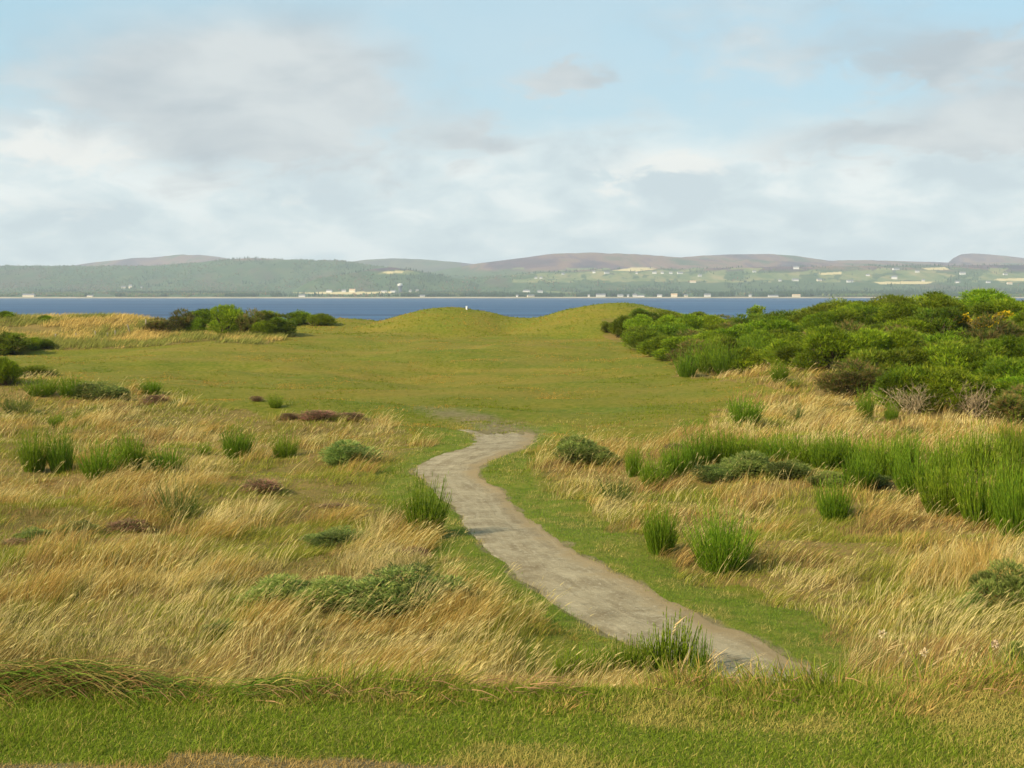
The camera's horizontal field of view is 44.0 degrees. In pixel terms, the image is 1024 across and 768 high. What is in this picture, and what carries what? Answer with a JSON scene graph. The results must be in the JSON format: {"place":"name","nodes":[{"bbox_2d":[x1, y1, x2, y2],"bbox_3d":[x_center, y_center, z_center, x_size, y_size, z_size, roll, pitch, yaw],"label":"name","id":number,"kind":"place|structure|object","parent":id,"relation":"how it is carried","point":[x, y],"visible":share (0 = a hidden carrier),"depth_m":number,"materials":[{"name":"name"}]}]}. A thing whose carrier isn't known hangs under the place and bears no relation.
{"place":"outdoors","nodes":[
{"label":"outdoors","id":0,"kind":"place"},
{"bbox_2d":[0,303,1023,767],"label":"ground","id":1,"kind":"structure","parent":0,"point":[196,363],"depth_m":39.00,"materials":[{"name":"plant"}]},
{"bbox_2d":[0,356,26,385],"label":"bush","id":2,"kind":"object","parent":1,"relation":"on","point":[9,368],"visible":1,"depth_m":69.34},
{"bbox_2d":[0,331,32,354],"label":"gorse bush","id":3,"kind":"object","parent":1,"relation":"on","point":[10,341],"visible":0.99,"depth_m":128.42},
{"bbox_2d":[0,385,39,413],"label":"broom bush","id":4,"kind":"object","parent":1,"relation":"on","point":[15,407],"visible":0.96,"depth_m":60.98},
{"bbox_2d":[13,424,50,472],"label":"broom bush","id":5,"kind":"object","parent":1,"relation":"on","point":[31,459],"visible":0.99,"depth_m":41.30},
{"bbox_2d":[19,372,63,396],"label":"broom bush","id":6,"kind":"object","parent":1,"relation":"on","point":[48,389],"visible":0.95,"depth_m":66.63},
{"bbox_2d":[43,422,78,473],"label":"broom bush","id":7,"kind":"object","parent":1,"relation":"on","point":[55,457],"visible":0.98,"depth_m":41.49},
{"bbox_2d":[54,373,87,398],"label":"broom bush","id":8,"kind":"object","parent":1,"relation":"on","point":[69,392],"visible":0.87,"depth_m":66.41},
{"bbox_2d":[71,431,125,480],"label":"broom bush","id":9,"kind":"object","parent":1,"relation":"on","point":[93,467],"visible":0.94,"depth_m":39.66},
{"bbox_2d":[72,380,133,400],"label":"gorse bush","id":10,"kind":"object","parent":1,"relation":"on","point":[101,390],"visible":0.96,"depth_m":65.94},
{"bbox_2d":[0,650,213,711],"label":"grass tussock","id":11,"kind":"object","parent":1,"relation":"on","point":[54,676],"depth_m":6.38,"materials":[{"name":"plant"}]},
{"bbox_2d":[99,515,151,533],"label":"heather clump","id":12,"kind":"object","parent":1,"relation":"on","point":[131,524],"visible":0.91,"depth_m":31.12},
{"bbox_2d":[110,423,149,470],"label":"broom bush","id":13,"kind":"object","parent":1,"relation":"on","point":[130,449],"visible":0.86,"depth_m":41.78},
{"bbox_2d":[0,311,296,349],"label":"marram grass","id":14,"kind":"structure","parent":1,"relation":"on","point":[88,335],"depth_m":141.90,"materials":[{"name":"plant"}]},
{"bbox_2d":[85,669,229,703],"bbox_3d":[-1.768,1.623,6.447,0.848,0.341,0.692,0,4,0],"label":"grass tussock","id":15,"kind":"object","parent":1,"relation":"on","point":[176,683],"depth_m":6.38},
{"bbox_2d":[145,441,191,472],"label":"broom bush","id":16,"kind":"object","parent":1,"relation":"on","point":[169,459],"visible":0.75,"depth_m":42.15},
{"bbox_2d":[144,474,205,519],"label":"broom bush","id":17,"kind":"object","parent":1,"relation":"on","point":[175,500],"visible":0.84,"depth_m":32.43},
{"bbox_2d":[166,307,198,329],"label":"gorse bush","id":18,"kind":"object","parent":1,"relation":"on","point":[180,321],"visible":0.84,"depth_m":147.06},
{"bbox_2d":[205,303,246,333],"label":"broom bush","id":19,"kind":"object","parent":1,"relation":"on","point":[228,315],"visible":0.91,"depth_m":141.94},
{"bbox_2d":[217,420,257,459],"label":"broom bush","id":20,"kind":"object","parent":1,"relation":"on","point":[234,445],"visible":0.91,"depth_m":45.29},
{"bbox_2d":[232,308,268,333],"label":"gorse bush","id":21,"kind":"object","parent":1,"relation":"on","point":[247,322],"visible":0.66,"depth_m":141.52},
{"bbox_2d":[238,477,283,494],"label":"heather clump","id":22,"kind":"object","parent":1,"relation":"on","point":[261,484],"visible":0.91,"depth_m":37.05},
{"bbox_2d":[229,572,310,610],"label":"gorse bush","id":23,"kind":"object","parent":1,"relation":"on","point":[287,588],"visible":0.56,"depth_m":23.59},
{"bbox_2d":[207,671,349,709],"bbox_3d":[-1.213,1.636,6.436,1.008,0.331,0.730,0,4,0],"label":"grass tussock","id":24,"kind":"object","parent":1,"relation":"on","point":[259,680],"depth_m":6.41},
{"bbox_2d":[269,427,299,458],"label":"broom bush","id":25,"kind":"object","parent":1,"relation":"on","point":[282,447],"visible":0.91,"depth_m":46.27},
{"bbox_2d":[281,574,367,609],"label":"gorse bush","id":26,"kind":"object","parent":1,"relation":"on","point":[330,582],"visible":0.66,"depth_m":23.39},
{"bbox_2d":[299,525,377,550],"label":"gorse bush","id":27,"kind":"object","parent":1,"relation":"on","point":[323,537],"visible":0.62,"depth_m":28.61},
{"bbox_2d":[316,439,383,465],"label":"gorse bush","id":28,"kind":"object","parent":1,"relation":"on","point":[337,452],"visible":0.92,"depth_m":43.22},
{"bbox_2d":[327,561,471,624],"bbox_3d":[-2.125,3.805,23.471,2.684,0.931,3.085,3,5,39],"label":"gorse bush","id":29,"kind":"object","parent":1,"relation":"on","point":[393,587],"visible":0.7,"depth_m":23.14,"materials":[{"name":"plant"}]},
{"bbox_2d":[398,462,452,537],"bbox_3d":[-2.048,2.743,29.946,1.345,1.941,1.433,-1,4,-8],"label":"broom bush","id":30,"kind":"object","parent":1,"relation":"on","point":[427,509],"visible":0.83,"depth_m":29.79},
{"bbox_2d":[8,302,847,477],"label":"fairway grass","id":31,"kind":"structure","parent":1,"relation":"on","point":[427,424],"depth_m":83.00,"materials":[{"name":"plant"}]},
{"bbox_2d":[0,314,1023,688],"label":"rough grass","id":32,"kind":"structure","parent":1,"relation":"on","point":[274,616],"depth_m":27.11,"materials":[{"name":"plant"}]},
{"bbox_2d":[0,672,1023,767],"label":"lawn grass","id":33,"kind":"structure","parent":1,"relation":"on","point":[928,721],"depth_m":5.88,"materials":[{"name":"plant"}]},
{"bbox_2d":[2,614,1023,727],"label":"bank grass","id":34,"kind":"structure","parent":1,"relation":"on","point":[1014,676],"depth_m":6.50,"materials":[{"name":"plant"}]},
{"bbox_2d":[552,433,600,463],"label":"gorse bush","id":35,"kind":"object","parent":1,"relation":"on","point":[582,445],"visible":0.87,"depth_m":41.64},
{"bbox_2d":[583,445,621,464],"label":"gorse bush","id":36,"kind":"object","parent":1,"relation":"on","point":[596,456],"visible":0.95,"depth_m":41.16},
{"bbox_2d":[587,640,621,676],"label":"broom shoots","id":37,"kind":"object","parent":1,"relation":"on","point":[603,663],"visible":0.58,"depth_m":19.59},
{"bbox_2d":[594,468,642,500],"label":"broom bush","id":38,"kind":"object","parent":1,"relation":"on","point":[623,494],"visible":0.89,"depth_m":35.96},
{"bbox_2d":[605,635,640,673],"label":"broom shoots","id":39,"kind":"object","parent":1,"relation":"on","point":[621,655],"visible":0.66,"depth_m":19.53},
{"bbox_2d":[621,434,644,476],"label":"broom bush","id":40,"kind":"object","parent":1,"relation":"on","point":[631,462],"visible":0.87,"depth_m":39.33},
{"bbox_2d":[623,631,657,673],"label":"broom shoots","id":41,"kind":"object","parent":1,"relation":"on","point":[640,662],"visible":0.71,"depth_m":19.57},
{"bbox_2d":[619,326,671,349],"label":"bush","id":42,"kind":"object","parent":1,"relation":"on","point":[642,334],"visible":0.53,"depth_m":120.47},
{"bbox_2d":[636,335,671,356],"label":"bush","id":43,"kind":"object","parent":1,"relation":"on","point":[649,346],"visible":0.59,"depth_m":110.65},
{"bbox_2d":[634,449,674,489],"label":"broom bush","id":44,"kind":"object","parent":1,"relation":"on","point":[647,473],"visible":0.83,"depth_m":38.24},
{"bbox_2d":[638,622,673,672],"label":"broom shoots","id":45,"kind":"object","parent":1,"relation":"on","point":[655,665],"visible":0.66,"depth_m":19.62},
{"bbox_2d":[637,487,681,555],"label":"broom bush","id":46,"kind":"object","parent":1,"relation":"on","point":[657,535],"visible":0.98,"depth_m":27.84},
{"bbox_2d":[648,319,693,336],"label":"bush","id":47,"kind":"object","parent":1,"relation":"on","point":[669,328],"visible":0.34,"depth_m":123.43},
{"bbox_2d":[659,433,694,478],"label":"broom bush","id":48,"kind":"object","parent":1,"relation":"on","point":[682,460],"visible":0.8,"depth_m":39.03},
{"bbox_2d":[653,606,701,670],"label":"broom shoots","id":49,"kind":"object","parent":1,"relation":"on","point":[679,653],"visible":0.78,"depth_m":19.70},
{"bbox_2d":[652,335,707,361],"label":"bush","id":50,"kind":"object","parent":1,"relation":"on","point":[672,342],"visible":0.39,"depth_m":101.73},
{"bbox_2d":[671,343,701,377],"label":"broom bush","id":51,"kind":"object","parent":1,"relation":"on","point":[686,368],"visible":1,"depth_m":86.46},
{"bbox_2d":[665,338,711,366],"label":"gorse bush","id":52,"kind":"object","parent":1,"relation":"on","point":[683,345],"visible":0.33,"depth_m":93.70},
{"bbox_2d":[678,421,717,469],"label":"broom bush","id":53,"kind":"object","parent":1,"relation":"on","point":[702,447],"visible":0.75,"depth_m":39.99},
{"bbox_2d":[691,629,712,673],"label":"broom shoots","id":54,"kind":"object","parent":1,"relation":"on","point":[705,657],"visible":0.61,"depth_m":19.50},
{"bbox_2d":[690,331,726,373],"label":"broom bush","id":55,"kind":"object","parent":1,"relation":"on","point":[705,362],"visible":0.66,"depth_m":88.96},
{"bbox_2d":[689,463,742,482],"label":"gorse bush","id":56,"kind":"object","parent":1,"relation":"on","point":[709,473],"visible":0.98,"depth_m":38.03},
{"bbox_2d":[682,491,762,575],"bbox_3d":[4.413,3.164,26.790,1.882,1.880,1.753,-2,5,-31],"label":"broom bush","id":57,"kind":"object","parent":1,"relation":"on","point":[713,558],"visible":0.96,"depth_m":26.55,"materials":[{"name":"plant"}]},
{"bbox_2d":[700,417,748,465],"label":"broom bush","id":58,"kind":"object","parent":1,"relation":"on","point":[726,450],"visible":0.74,"depth_m":40.41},
{"bbox_2d":[707,337,746,374],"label":"broom bush","id":59,"kind":"object","parent":1,"relation":"on","point":[719,367],"visible":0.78,"depth_m":86.62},
{"bbox_2d":[710,346,771,373],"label":"bush","id":60,"kind":"object","parent":1,"relation":"on","point":[751,358],"visible":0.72,"depth_m":86.64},
{"bbox_2d":[718,449,772,478],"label":"gorse bush","id":61,"kind":"object","parent":1,"relation":"on","point":[752,464],"visible":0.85,"depth_m":38.28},
{"bbox_2d":[724,387,768,426],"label":"broom bush","id":62,"kind":"object","parent":1,"relation":"on","point":[754,412],"visible":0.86,"depth_m":51.83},
{"bbox_2d":[732,427,776,458],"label":"broom bush","id":63,"kind":"object","parent":1,"relation":"on","point":[749,446],"visible":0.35,"depth_m":40.53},
{"bbox_2d":[742,314,802,334],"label":"broom bush","id":64,"kind":"object","parent":1,"relation":"on","point":[771,322],"visible":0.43,"depth_m":100.94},
{"bbox_2d":[754,427,800,462],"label":"broom bush","id":65,"kind":"object","parent":1,"relation":"on","point":[777,448],"visible":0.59,"depth_m":40.05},
{"bbox_2d":[759,334,805,364],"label":"broom bush","id":66,"kind":"object","parent":1,"relation":"on","point":[777,343],"visible":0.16,"depth_m":83.84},
{"bbox_2d":[759,458,815,478],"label":"gorse bush","id":67,"kind":"object","parent":1,"relation":"on","point":[779,466],"visible":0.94,"depth_m":37.44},
{"bbox_2d":[764,338,811,367],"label":"broom bush","id":68,"kind":"object","parent":1,"relation":"on","point":[786,351],"visible":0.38,"depth_m":76.58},
{"bbox_2d":[785,428,828,467],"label":"broom bush","id":69,"kind":"object","parent":1,"relation":"on","point":[801,457],"visible":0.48,"depth_m":39.25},
{"bbox_2d":[796,311,846,333],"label":"broom bush","id":70,"kind":"object","parent":1,"relation":"on","point":[815,320],"visible":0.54,"depth_m":100.40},
{"bbox_2d":[786,323,859,369],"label":"broom bush","id":71,"kind":"object","parent":1,"relation":"on","point":[823,351],"visible":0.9,"depth_m":72.82,"materials":[{"name":"plant"}]},
{"bbox_2d":[802,423,845,469],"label":"broom bush","id":72,"kind":"object","parent":1,"relation":"on","point":[822,459],"visible":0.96,"depth_m":38.15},
{"bbox_2d":[805,470,850,487],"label":"gorse bush","id":73,"kind":"object","parent":1,"relation":"on","point":[813,479],"visible":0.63,"depth_m":36.20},
{"bbox_2d":[812,466,859,522],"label":"broom bush","id":74,"kind":"object","parent":1,"relation":"on","point":[829,505],"visible":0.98,"depth_m":32.33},
{"bbox_2d":[819,423,870,469],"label":"broom bush","id":75,"kind":"object","parent":1,"relation":"on","point":[845,452],"visible":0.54,"depth_m":38.43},
{"bbox_2d":[823,304,871,325],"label":"broom bush","id":76,"kind":"object","parent":1,"relation":"on","point":[843,312],"visible":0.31,"depth_m":101.37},
{"bbox_2d":[812,357,885,397],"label":"gorse bush","id":77,"kind":"object","parent":1,"relation":"on","point":[864,377],"visible":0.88,"depth_m":63.78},
{"bbox_2d":[834,442,883,490],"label":"broom bush","id":78,"kind":"object","parent":1,"relation":"on","point":[860,472],"visible":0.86,"depth_m":35.62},
{"bbox_2d":[838,327,890,364],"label":"broom bush","id":79,"kind":"object","parent":1,"relation":"on","point":[869,337],"visible":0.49,"depth_m":73.11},
{"bbox_2d":[854,384,874,419],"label":"broom bush","id":80,"kind":"object","parent":1,"relation":"on","point":[866,407],"visible":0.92,"depth_m":56.70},
{"bbox_2d":[848,303,890,324],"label":"broom bush","id":81,"kind":"object","parent":1,"relation":"on","point":[870,311],"visible":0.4,"depth_m":102.97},
{"bbox_2d":[840,347,913,376],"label":"gorse bush","id":82,"kind":"object","parent":1,"relation":"on","point":[882,359],"visible":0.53,"depth_m":67.13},
{"bbox_2d":[854,425,911,479],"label":"broom bush","id":83,"kind":"object","parent":1,"relation":"on","point":[884,470],"visible":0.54,"depth_m":37.42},
{"bbox_2d":[873,301,925,326],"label":"broom bush","id":84,"kind":"object","parent":1,"relation":"on","point":[899,309],"visible":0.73,"depth_m":100.20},
{"bbox_2d":[876,326,923,350],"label":"broom bush","id":85,"kind":"object","parent":1,"relation":"on","point":[902,339],"visible":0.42,"depth_m":73.97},
{"bbox_2d":[884,420,926,465],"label":"broom bush","id":86,"kind":"object","parent":1,"relation":"on","point":[913,453],"visible":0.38,"depth_m":38.98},
{"bbox_2d":[871,379,941,414],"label":"bare shrub","id":87,"kind":"object","parent":1,"relation":"on","point":[917,401],"visible":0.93,"depth_m":58.55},
{"bbox_2d":[880,315,935,334],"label":"broom bush","id":88,"kind":"object","parent":1,"relation":"on","point":[913,323],"visible":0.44,"depth_m":92.91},
{"bbox_2d":[870,361,949,408],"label":"bush","id":89,"kind":"object","parent":1,"relation":"on","point":[882,384],"visible":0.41,"depth_m":60.34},
{"bbox_2d":[884,432,945,496],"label":"broom bush","id":90,"kind":"object","parent":1,"relation":"on","point":[903,475],"visible":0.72,"depth_m":34.80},
{"bbox_2d":[900,345,938,371],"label":"broom bush","id":91,"kind":"object","parent":1,"relation":"on","point":[916,353],"visible":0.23,"depth_m":69.29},
{"bbox_2d":[878,362,974,411],"bbox_3d":[19.707,0.104,60.088,4.587,2.551,4.434,2,4,27],"label":"bush","id":92,"kind":"object","parent":1,"relation":"on","point":[955,380],"visible":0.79,"depth_m":59.47,"materials":[{"name":"plant"}]},
{"bbox_2d":[908,305,971,334],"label":"gorse bush","id":93,"kind":"object","parent":1,"relation":"on","point":[938,320],"visible":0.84,"depth_m":92.75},
{"bbox_2d":[913,295,969,317],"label":"broom bush","id":94,"kind":"object","parent":1,"relation":"on","point":[936,302],"visible":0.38,"depth_m":100.36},
{"bbox_2d":[909,440,980,518],"bbox_3d":[11.167,2.431,32.397,1.926,2.166,2.068,0,4,3],"label":"broom bush","id":95,"kind":"object","parent":1,"relation":"on","point":[943,492],"visible":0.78,"depth_m":32.20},
{"bbox_2d":[918,423,974,483],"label":"broom bush","id":96,"kind":"object","parent":1,"relation":"on","point":[947,450],"visible":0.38,"depth_m":36.37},
{"bbox_2d":[918,327,979,346],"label":"broom bush","id":97,"kind":"object","parent":1,"relation":"on","point":[935,337],"visible":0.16,"depth_m":76.56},
{"bbox_2d":[913,336,989,373],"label":"broom bush","id":98,"kind":"object","parent":1,"relation":"on","point":[952,354],"visible":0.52,"depth_m":68.20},
{"bbox_2d":[945,378,1007,418],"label":"bare shrub","id":99,"kind":"object","parent":1,"relation":"on","point":[972,401],"visible":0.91,"depth_m":58.06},
{"bbox_2d":[955,417,1004,473],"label":"broom bush","id":100,"kind":"object","parent":1,"relation":"on","point":[989,443],"visible":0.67,"depth_m":37.69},
{"bbox_2d":[951,336,1009,360],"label":"gorse bush","id":101,"kind":"object","parent":1,"relation":"on","point":[976,343],"visible":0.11,"depth_m":73.50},
{"bbox_2d":[948,435,1020,528],"bbox_3d":[11.591,2.383,31.157,1.748,2.456,1.799,-1,4,-20],"label":"broom bush","id":102,"kind":"object","parent":1,"relation":"on","point":[977,506],"visible":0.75,"depth_m":31.00,"materials":[{"name":"plant"}]},
{"bbox_2d":[958,287,1016,318],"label":"broom bush","id":103,"kind":"object","parent":1,"relation":"on","point":[974,296],"visible":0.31,"depth_m":101.04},
{"bbox_2d":[957,311,1023,343],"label":"gorse bush","id":104,"kind":"object","parent":1,"relation":"on","point":[1002,328],"visible":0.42,"depth_m":76.47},
{"bbox_2d":[958,369,1023,411],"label":"broom bush","id":105,"kind":"object","parent":1,"relation":"on","point":[988,382],"visible":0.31,"depth_m":59.52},
{"bbox_2d":[967,557,1023,614],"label":"gorse bush","id":106,"kind":"object","parent":1,"relation":"on","point":[988,582],"visible":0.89,"depth_m":23.42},
{"bbox_2d":[969,296,1023,324],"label":"broom bush","id":107,"kind":"object","parent":1,"relation":"on","point":[997,306],"visible":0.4,"depth_m":93.47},
{"bbox_2d":[972,357,1023,380],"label":"broom bush","id":108,"kind":"object","parent":1,"relation":"on","point":[1013,367],"visible":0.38,"depth_m":63.90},
{"bbox_2d":[979,382,1023,425],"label":"gorse bush","id":109,"kind":"object","parent":1,"relation":"on","point":[1004,404],"visible":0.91,"depth_m":56.03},
{"bbox_2d":[982,334,1023,360],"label":"broom bush","id":110,"kind":"object","parent":1,"relation":"on","point":[1008,342],"visible":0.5,"depth_m":73.08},
{"bbox_2d":[984,437,1023,536],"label":"broom bush","id":111,"kind":"object","parent":1,"relation":"on","point":[1014,513],"visible":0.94,"depth_m":29.61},
{"bbox_2d":[988,427,1023,501],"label":"broom bush","id":112,"kind":"object","parent":1,"relation":"on","point":[1016,464],"visible":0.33,"depth_m":33.28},
{"bbox_2d":[992,411,1023,464],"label":"broom bush","id":113,"kind":"object","parent":1,"relation":"on","point":[1011,435],"visible":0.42,"depth_m":38.91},
{"bbox_2d":[996,639,1023,672],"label":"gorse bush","id":114,"kind":"object","parent":1,"relation":"on","point":[1009,648],"visible":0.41,"depth_m":19.43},
{"bbox_2d":[0,252,1023,297],"bbox_3d":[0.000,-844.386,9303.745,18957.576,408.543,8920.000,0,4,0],"label":"hills","id":115,"kind":"structure","parent":0,"point":[879,279],"depth_m":7401.19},
{"bbox_2d":[0,256,1023,296],"bbox_3d":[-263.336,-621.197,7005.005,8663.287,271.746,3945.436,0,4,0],"label":"woodland","id":116,"kind":"object","parent":115,"relation":"on","point":[462,292],"visible":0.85,"depth_m":6108.95,"materials":[{"name":"plant"}]},
{"bbox_2d":[0,298,1023,320],"bbox_3d":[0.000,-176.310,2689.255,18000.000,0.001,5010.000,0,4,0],"label":"sea","id":117,"kind":"structure","parent":0,"point":[376,309],"depth_m":1648.64,"materials":[{"name":"liquid"}]},
{"bbox_2d":[0,0,1023,265],"label":"sky","id":118,"kind":"structure","parent":0,"point":[462,131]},
{"bbox_2d":[414,429,841,682],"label":"path","id":119,"kind":"structure","parent":0,"point":[623,607],"depth_m":26.07,"materials":[{"name":"gravel"}]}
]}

